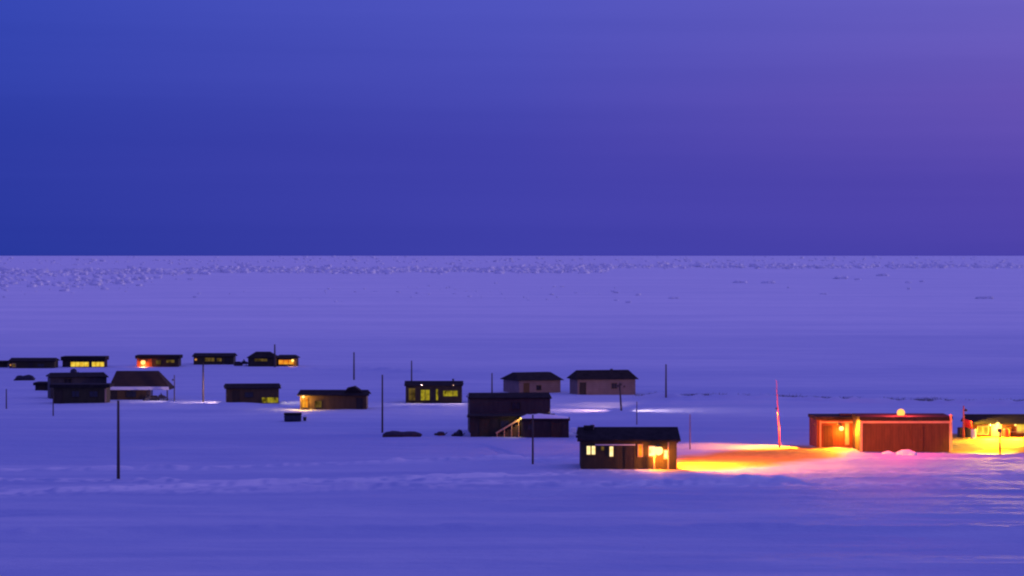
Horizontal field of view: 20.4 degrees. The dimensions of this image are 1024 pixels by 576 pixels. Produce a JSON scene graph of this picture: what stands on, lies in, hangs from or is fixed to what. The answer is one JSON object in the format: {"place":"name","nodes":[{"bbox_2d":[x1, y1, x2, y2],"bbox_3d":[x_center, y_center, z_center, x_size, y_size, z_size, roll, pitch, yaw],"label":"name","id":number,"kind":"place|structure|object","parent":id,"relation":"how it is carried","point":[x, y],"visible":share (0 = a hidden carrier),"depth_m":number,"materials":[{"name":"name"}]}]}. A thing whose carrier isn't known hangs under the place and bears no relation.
{"place":"outdoors","nodes":[
{"label":"outdoors","id":0,"kind":"place"},
{"bbox_2d":[143,394,150,400],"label":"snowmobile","id":1,"kind":"object","parent":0,"point":[147,397],"visible":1,"depth_m":312.09,"materials":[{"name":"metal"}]},
{"bbox_2d":[434,431,446,435],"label":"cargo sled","id":2,"kind":"object","parent":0,"point":[439,433],"visible":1,"depth_m":253.49,"materials":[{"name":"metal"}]},
{"bbox_2d":[0,256,1023,575],"bbox_3d":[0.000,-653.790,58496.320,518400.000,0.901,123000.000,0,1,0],"label":"snow ground","id":3,"kind":"structure","parent":0,"point":[214,482],"depth_m":270.82,"materials":[{"name":"white snow"}]},
{"bbox_2d":[0,360,9,366],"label":"fishing hut","id":4,"kind":"object","parent":3,"relation":"on","point":[4,363],"visible":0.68,"depth_m":407.23,"materials":[{"name":"black wood"}]},
{"bbox_2d":[14,375,35,380],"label":"cargo sled","id":5,"kind":"object","parent":3,"relation":"on","point":[24,377],"visible":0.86,"depth_m":365.02,"materials":[{"name":"metal"}]},
{"bbox_2d":[8,358,59,367],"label":"fishing hut","id":6,"kind":"object","parent":3,"relation":"on","point":[33,362],"visible":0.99,"depth_m":404.35,"materials":[{"name":"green wood"}]},
{"bbox_2d":[33,381,47,390],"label":"fishing hut","id":7,"kind":"object","parent":3,"relation":"on","point":[41,385],"visible":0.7,"depth_m":336.24,"materials":[{"name":"black wood"}]},
{"bbox_2d":[46,372,108,398],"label":"fishing hut","id":8,"kind":"object","parent":3,"relation":"on","point":[82,377],"visible":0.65,"depth_m":317.60,"materials":[{"name":"grey wood"}]},
{"bbox_2d":[64,379,71,382],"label":"window","id":9,"kind":"structure","parent":8,"relation":"in","point":[65,380],"depth_m":317.03,"materials":[{"name":"black glass"}]},
{"bbox_2d":[49,383,113,403],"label":"fishing hut","id":10,"kind":"object","parent":3,"relation":"on","point":[64,393],"visible":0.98,"depth_m":306.35,"materials":[{"name":"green wood"}]},
{"bbox_2d":[55,390,62,403],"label":"door","id":11,"kind":"structure","parent":10,"relation":"in","point":[58,393],"depth_m":306.30,"materials":[{"name":"brown wood"}]},
{"bbox_2d":[71,391,79,396],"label":"window","id":12,"kind":"structure","parent":10,"relation":"in","point":[73,393],"depth_m":306.30,"materials":[{"name":"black glass"}]},
{"bbox_2d":[89,391,97,396],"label":"window","id":13,"kind":"structure","parent":10,"relation":"in","point":[91,393],"depth_m":306.30,"materials":[{"name":"black glass"}]},
{"bbox_2d":[61,356,108,366],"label":"fishing hut","id":14,"kind":"object","parent":3,"relation":"on","point":[84,361],"visible":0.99,"depth_m":408.68,"materials":[{"name":"brown wood"}]},
{"bbox_2d":[64,361,68,366],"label":"door","id":15,"kind":"structure","parent":14,"relation":"in","point":[66,363],"depth_m":408.67,"materials":[{"name":"black wood"}]},
{"bbox_2d":[70,362,88,366],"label":"window","id":16,"kind":"structure","parent":14,"relation":"in","point":[72,364],"depth_m":408.67,"materials":[{"name":"yellow glass"}]},
{"bbox_2d":[92,362,103,366],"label":"window","id":17,"kind":"structure","parent":14,"relation":"in","point":[94,364],"depth_m":408.67,"materials":[{"name":"yellow glass"}]},
{"bbox_2d":[117,400,119,478],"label":"pole","id":18,"kind":"object","parent":3,"relation":"on","point":[118,440],"visible":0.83,"depth_m":201.85,"materials":[{"name":"brown wood"}]},
{"bbox_2d":[110,371,173,399],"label":"shelter","id":19,"kind":"object","parent":3,"relation":"on","point":[134,385],"visible":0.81,"depth_m":315.18,"materials":[{"name":"brown wood"}]},
{"bbox_2d":[111,391,116,399],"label":"door","id":20,"kind":"structure","parent":19,"relation":"in","point":[113,393],"depth_m":314.79,"materials":[{"name":"black wood"}]},
{"bbox_2d":[126,391,136,396],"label":"window","id":21,"kind":"structure","parent":19,"relation":"in","point":[128,393],"depth_m":314.79,"materials":[{"name":"black glass"}]},
{"bbox_2d":[149,393,168,400],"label":"snowmobile","id":22,"kind":"object","parent":3,"relation":"on","point":[156,397],"visible":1,"depth_m":312.90,"materials":[{"name":"metal"}]},
{"bbox_2d":[135,354,182,366],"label":"fishing hut","id":23,"kind":"object","parent":3,"relation":"on","point":[158,360],"visible":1,"depth_m":411.63,"materials":[{"name":"brown wood"}]},
{"bbox_2d":[202,363,203,401],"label":"pole","id":24,"kind":"object","parent":3,"relation":"on","point":[202,382],"visible":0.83,"depth_m":309.61,"materials":[{"name":"brown wood"}]},
{"bbox_2d":[192,353,236,364],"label":"fishing hut","id":25,"kind":"object","parent":3,"relation":"on","point":[216,358],"visible":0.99,"depth_m":417.71,"materials":[{"name":"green wood"}]},
{"bbox_2d":[204,357,214,361],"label":"window","id":26,"kind":"structure","parent":25,"relation":"in","point":[206,359],"depth_m":417.64,"materials":[{"name":"yellow glass"}]},
{"bbox_2d":[225,358,229,364],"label":"door","id":27,"kind":"structure","parent":25,"relation":"in","point":[227,360],"depth_m":417.64,"materials":[{"name":"black wood"}]},
{"bbox_2d":[234,359,247,365],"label":"snowmobile","id":28,"kind":"object","parent":3,"relation":"on","point":[237,363],"visible":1,"depth_m":412.93,"materials":[{"name":"metal"}]},
{"bbox_2d":[224,383,280,402],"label":"fishing hut","id":29,"kind":"object","parent":3,"relation":"on","point":[255,392],"visible":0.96,"depth_m":306.76,"materials":[{"name":"brown wood"}]},
{"bbox_2d":[232,390,239,401],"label":"door","id":30,"kind":"structure","parent":29,"relation":"in","point":[235,393],"depth_m":306.45,"materials":[{"name":"brown wood"}]},
{"bbox_2d":[244,392,253,397],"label":"window","id":31,"kind":"structure","parent":29,"relation":"in","point":[246,394],"depth_m":306.60,"materials":[{"name":"black glass"}]},
{"bbox_2d":[261,397,278,402],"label":"window","id":32,"kind":"structure","parent":29,"relation":"in","point":[263,399],"depth_m":306.90,"materials":[{"name":"yellow glass"}]},
{"bbox_2d":[247,352,277,366],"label":"fishing hut","id":33,"kind":"object","parent":3,"relation":"on","point":[261,359],"visible":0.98,"depth_m":410.18,"materials":[{"name":"black wood"}]},
{"bbox_2d":[254,358,267,361],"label":"window","id":34,"kind":"structure","parent":33,"relation":"in","point":[255,359],"depth_m":410.07,"materials":[{"name":"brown glass"}]},
{"bbox_2d":[268,359,271,366],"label":"door","id":35,"kind":"structure","parent":33,"relation":"in","point":[269,360],"depth_m":410.17,"materials":[{"name":"brown wood"}]},
{"bbox_2d":[274,344,275,366],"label":"pole","id":36,"kind":"object","parent":3,"relation":"on","point":[274,356],"visible":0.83,"depth_m":407.12,"materials":[{"name":"brown wood"}]},
{"bbox_2d":[277,355,299,365],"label":"fishing hut","id":37,"kind":"object","parent":3,"relation":"on","point":[287,360],"visible":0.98,"depth_m":411.66,"materials":[{"name":"brown wood"}]},
{"bbox_2d":[278,360,293,364],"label":"window","id":38,"kind":"structure","parent":37,"relation":"in","point":[280,362],"depth_m":411.67,"materials":[{"name":"orange glass"}]},
{"bbox_2d":[284,413,301,420],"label":"crate","id":39,"kind":"object","parent":3,"relation":"on","point":[292,416],"visible":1,"depth_m":274.07,"materials":[{"name":"metal"}]},
{"bbox_2d":[297,386,370,409],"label":"fishing hut","id":40,"kind":"object","parent":3,"relation":"on","point":[353,397],"visible":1,"depth_m":296.00,"materials":[{"name":"brown wood"}]},
{"bbox_2d":[302,398,308,407],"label":"window","id":41,"kind":"structure","parent":40,"relation":"in","point":[305,401],"depth_m":295.94,"materials":[{"name":"orange glass"}]},
{"bbox_2d":[315,400,321,407],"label":"window","id":42,"kind":"structure","parent":40,"relation":"in","point":[318,403],"depth_m":295.94,"materials":[{"name":"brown glass"}]},
{"bbox_2d":[356,398,362,408],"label":"door","id":43,"kind":"structure","parent":40,"relation":"in","point":[359,401],"depth_m":295.94,"materials":[{"name":"black wood"}]},
{"bbox_2d":[353,352,354,379],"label":"pole","id":44,"kind":"object","parent":3,"relation":"on","point":[353,365],"visible":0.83,"depth_m":365.31,"materials":[{"name":"brown wood"}]},
{"bbox_2d":[381,375,382,432],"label":"pole","id":45,"kind":"object","parent":3,"relation":"on","point":[382,408],"visible":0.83,"depth_m":256.52,"materials":[{"name":"brown wood"}]},
{"bbox_2d":[382,431,421,436],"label":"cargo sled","id":46,"kind":"object","parent":3,"relation":"on","point":[401,434],"visible":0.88,"depth_m":251.69,"materials":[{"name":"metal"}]},
{"bbox_2d":[404,379,463,402],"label":"fishing hut","id":47,"kind":"object","parent":3,"relation":"on","point":[433,391],"visible":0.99,"depth_m":309.69,"materials":[{"name":"brown wood"}]},
{"bbox_2d":[408,388,415,400],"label":"window","id":48,"kind":"structure","parent":47,"relation":"in","point":[411,391],"depth_m":309.68,"materials":[{"name":"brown glass"}]},
{"bbox_2d":[420,389,429,400],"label":"window","id":49,"kind":"structure","parent":47,"relation":"in","point":[424,393],"depth_m":309.68,"materials":[{"name":"yellow glass"}]},
{"bbox_2d":[430,389,434,402],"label":"door","id":50,"kind":"structure","parent":47,"relation":"in","point":[432,391],"depth_m":309.68,"materials":[{"name":"black wood"}]},
{"bbox_2d":[435,389,438,400],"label":"window","id":51,"kind":"structure","parent":47,"relation":"in","point":[436,390],"depth_m":309.61,"materials":[{"name":"yellow glass"}]},
{"bbox_2d":[443,390,457,396],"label":"window","id":52,"kind":"structure","parent":47,"relation":"in","point":[446,393],"depth_m":309.68,"materials":[{"name":"yellow glass"}]},
{"bbox_2d":[451,429,464,435],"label":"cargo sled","id":53,"kind":"object","parent":3,"relation":"on","point":[459,432],"visible":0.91,"depth_m":252.88,"materials":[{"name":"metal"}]},
{"bbox_2d":[491,373,492,392],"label":"pole","id":54,"kind":"object","parent":3,"relation":"on","point":[491,382],"visible":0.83,"depth_m":329.37,"materials":[{"name":"brown wood"}]},
{"bbox_2d":[466,392,551,432],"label":"fishing hut","id":55,"kind":"object","parent":3,"relation":"on","point":[512,403],"visible":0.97,"depth_m":256.31,"materials":[{"name":"brown wood"}]},
{"bbox_2d":[511,402,520,409],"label":"window","id":56,"kind":"structure","parent":55,"relation":"in","point":[514,405],"depth_m":256.24,"materials":[{"name":"black glass"}]},
{"bbox_2d":[496,417,521,436],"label":"stair","id":57,"kind":"object","parent":3,"relation":"on","point":[513,432],"visible":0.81,"depth_m":251.04,"materials":[{"name":"brown wood"}]},
{"bbox_2d":[467,414,554,436],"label":"annex","id":58,"kind":"object","parent":3,"relation":"on","point":[486,425],"visible":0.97,"depth_m":252.06,"materials":[{"name":"black wood"}]},
{"bbox_2d":[479,419,488,436],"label":"door","id":59,"kind":"structure","parent":58,"relation":"in","point":[483,423],"depth_m":252.02,"materials":[{"name":"brown wood"}]},
{"bbox_2d":[500,420,508,427],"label":"window","id":60,"kind":"structure","parent":58,"relation":"in","point":[503,423],"depth_m":252.02,"materials":[{"name":"black glass"}]},
{"bbox_2d":[0,256,1023,302],"bbox_3d":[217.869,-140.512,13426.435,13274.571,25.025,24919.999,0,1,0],"label":"ice rubble","id":61,"kind":"object","parent":3,"relation":"on","point":[517,268],"visible":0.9,"depth_m":2993.21,"materials":[{"name":"white ice"}]},
{"bbox_2d":[500,372,563,392],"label":"fishing hut","id":62,"kind":"object","parent":3,"relation":"on","point":[524,382],"visible":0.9,"depth_m":330.84,"materials":[{"name":"brown wood"}]},
{"bbox_2d":[524,383,528,392],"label":"door","id":63,"kind":"structure","parent":62,"relation":"in","point":[526,385],"depth_m":329.74,"materials":[{"name":"brown wood"}]},
{"bbox_2d":[532,415,533,463],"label":"pole","id":64,"kind":"object","parent":3,"relation":"on","point":[532,439],"visible":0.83,"depth_m":217.32,"materials":[{"name":"brown wood"}]},
{"bbox_2d":[520,413,569,437],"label":"lean to","id":65,"kind":"object","parent":3,"relation":"on","point":[549,425],"visible":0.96,"depth_m":250.87,"materials":[{"name":"black wood"}]},
{"bbox_2d":[527,424,531,430],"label":"window","id":66,"kind":"structure","parent":65,"relation":"in","point":[529,426],"depth_m":250.85,"materials":[{"name":"black glass"}]},
{"bbox_2d":[551,423,560,437],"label":"door","id":67,"kind":"structure","parent":65,"relation":"in","point":[555,427],"depth_m":250.85,"materials":[{"name":"brown wood"}]},
{"bbox_2d":[567,369,637,394],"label":"fishing hut","id":68,"kind":"object","parent":3,"relation":"on","point":[594,382],"visible":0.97,"depth_m":326.56,"materials":[{"name":"beige wood"}]},
{"bbox_2d":[579,382,585,394],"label":"door","id":69,"kind":"structure","parent":68,"relation":"in","point":[582,385],"depth_m":325.74,"materials":[{"name":"black wood"}]},
{"bbox_2d":[611,383,616,388],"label":"window","id":70,"kind":"structure","parent":68,"relation":"in","point":[613,385],"depth_m":326.53,"materials":[{"name":"black glass"}]},
{"bbox_2d":[617,383,625,410],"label":"pole","id":71,"kind":"object","parent":3,"relation":"on","point":[619,385],"visible":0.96,"depth_m":293.62,"materials":[{"name":"brown wood"}]},
{"bbox_2d":[570,425,680,469],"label":"fishing hut","id":72,"kind":"object","parent":3,"relation":"on","point":[628,447],"visible":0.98,"depth_m":213.31,"materials":[{"name":"brown wood"}]},
{"bbox_2d":[586,445,590,454],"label":"window","id":73,"kind":"structure","parent":72,"relation":"in","point":[588,447],"depth_m":213.26,"materials":[{"name":"yellow glass"}]},
{"bbox_2d":[591,445,595,454],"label":"window","id":74,"kind":"structure","parent":72,"relation":"in","point":[593,447],"depth_m":213.26,"materials":[{"name":"yellow glass"}]},
{"bbox_2d":[609,446,613,456],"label":"window","id":75,"kind":"structure","parent":72,"relation":"in","point":[611,448],"depth_m":213.26,"materials":[{"name":"yellow glass"}]},
{"bbox_2d":[625,446,633,468],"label":"door","id":76,"kind":"structure","parent":72,"relation":"in","point":[629,450],"depth_m":213.26,"materials":[{"name":"black wood"}]},
{"bbox_2d":[638,444,642,456],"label":"window","id":77,"kind":"structure","parent":72,"relation":"in","point":[640,446],"depth_m":213.26,"materials":[{"name":"orange glass"}]},
{"bbox_2d":[648,446,655,456],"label":"window","id":78,"kind":"structure","parent":72,"relation":"in","point":[651,453],"depth_m":213.26,"materials":[{"name":"yellow glass"}]},
{"bbox_2d":[664,450,667,458],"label":"window","id":79,"kind":"structure","parent":72,"relation":"in","point":[665,451],"depth_m":213.26,"materials":[{"name":"yellow glass"}]},
{"bbox_2d":[665,364,666,397],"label":"pole","id":80,"kind":"object","parent":3,"relation":"on","point":[665,380],"visible":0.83,"depth_m":316.51,"materials":[{"name":"brown wood"}]},
{"bbox_2d":[732,280,746,282],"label":"ice heap","id":81,"kind":"object","parent":3,"relation":"on","point":[737,281],"visible":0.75,"depth_m":1661.68,"materials":[{"name":"white ice"}]},
{"bbox_2d":[775,381,780,447],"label":"marker pole","id":82,"kind":"object","parent":3,"relation":"on","point":[778,419],"visible":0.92,"depth_m":236.78,"materials":[{"name":"metal"}]},
{"bbox_2d":[635,392,1023,400],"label":"reeds","id":83,"kind":"object","parent":3,"relation":"on","point":[928,399],"visible":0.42,"depth_m":317.06,"materials":[{"name":"brown dry reed grass"}]},
{"bbox_2d":[808,413,852,447],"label":"fishing hut","id":84,"kind":"object","parent":3,"relation":"on","point":[830,430],"visible":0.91,"depth_m":236.40,"materials":[{"name":"wood"}]},
{"bbox_2d":[823,426,832,446],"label":"door","id":85,"kind":"structure","parent":84,"relation":"in","point":[827,430],"depth_m":236.34,"materials":[{"name":"wood"}]},
{"bbox_2d":[832,276,847,278],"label":"ice heap","id":86,"kind":"object","parent":3,"relation":"on","point":[841,277],"visible":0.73,"depth_m":1946.65,"materials":[{"name":"white ice"}]},
{"bbox_2d":[881,451,893,453],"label":"snow pile","id":87,"kind":"object","parent":3,"relation":"on","point":[887,452],"visible":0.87,"depth_m":228.08,"materials":[{"name":"white snow"}]},
{"bbox_2d":[852,409,952,451],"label":"fishing hut","id":88,"kind":"object","parent":3,"relation":"on","point":[900,429],"visible":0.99,"depth_m":230.60,"materials":[{"name":"wood"}]},
{"bbox_2d":[911,427,922,451],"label":"door","id":89,"kind":"structure","parent":88,"relation":"in","point":[916,432],"depth_m":230.56,"materials":[{"name":"wood"}]},
{"bbox_2d":[896,450,917,454],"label":"snow pile","id":90,"kind":"object","parent":3,"relation":"on","point":[905,452],"visible":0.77,"depth_m":227.08,"materials":[{"name":"white snow"}]},
{"bbox_2d":[957,427,962,436],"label":"barrel","id":91,"kind":"object","parent":3,"relation":"on","point":[959,431],"visible":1,"depth_m":249.60,"materials":[{"name":"metal"}]},
{"bbox_2d":[962,406,971,437],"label":"flag pole","id":92,"kind":"object","parent":3,"relation":"on","point":[967,423],"visible":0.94,"depth_m":248.70,"materials":[{"name":"red fabric"}]},
{"bbox_2d":[965,427,970,436],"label":"barrel","id":93,"kind":"object","parent":3,"relation":"on","point":[967,432],"visible":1,"depth_m":249.59,"materials":[{"name":"metal"}]},
{"bbox_2d":[975,296,992,298],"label":"ice heap","id":94,"kind":"object","parent":3,"relation":"on","point":[987,297],"visible":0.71,"depth_m":1048.50,"materials":[{"name":"white ice"}]},
{"bbox_2d":[961,414,1023,436],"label":"fishing hut","id":95,"kind":"object","parent":3,"relation":"on","point":[986,425],"visible":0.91,"depth_m":249.85,"materials":[{"name":"wood"}]},
{"bbox_2d":[977,425,988,434],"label":"window","id":96,"kind":"structure","parent":95,"relation":"in","point":[981,429],"depth_m":249.81,"materials":[{"name":"yellow glass"}]},
{"bbox_2d":[991,424,1001,436],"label":"door","id":97,"kind":"structure","parent":95,"relation":"in","point":[994,433],"depth_m":249.81,"materials":[{"name":"metal"}]},
{"bbox_2d":[1004,426,1011,432],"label":"window","id":98,"kind":"structure","parent":95,"relation":"in","point":[1005,427],"depth_m":249.81,"materials":[{"name":"orange glass"}]},
{"bbox_2d":[1016,424,1023,432],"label":"window","id":99,"kind":"structure","parent":95,"relation":"in","point":[1020,427],"depth_m":249.81,"materials":[{"name":"yellow glass"}]},
{"bbox_2d":[997,429,1001,454],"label":"pole","id":100,"kind":"object","parent":3,"relation":"on","point":[999,430],"visible":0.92,"depth_m":227.78,"materials":[{"name":"metal"}]},
{"bbox_2d":[0,0,1023,255],"label":"sky","id":101,"kind":"structure","parent":0,"point":[128,127],"materials":[{"name":"blue"}]},
{"bbox_2d":[971,429,975,438],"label":"barrel","id":102,"kind":"object","parent":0,"point":[973,433],"visible":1,"depth_m":248.04,"materials":[{"name":"white plastic"}]},
{"bbox_2d":[1003,429,1009,436],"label":"barrel","id":103,"kind":"object","parent":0,"point":[1006,432],"visible":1,"depth_m":249.07,"materials":[{"name":"red metal"}]}
]}

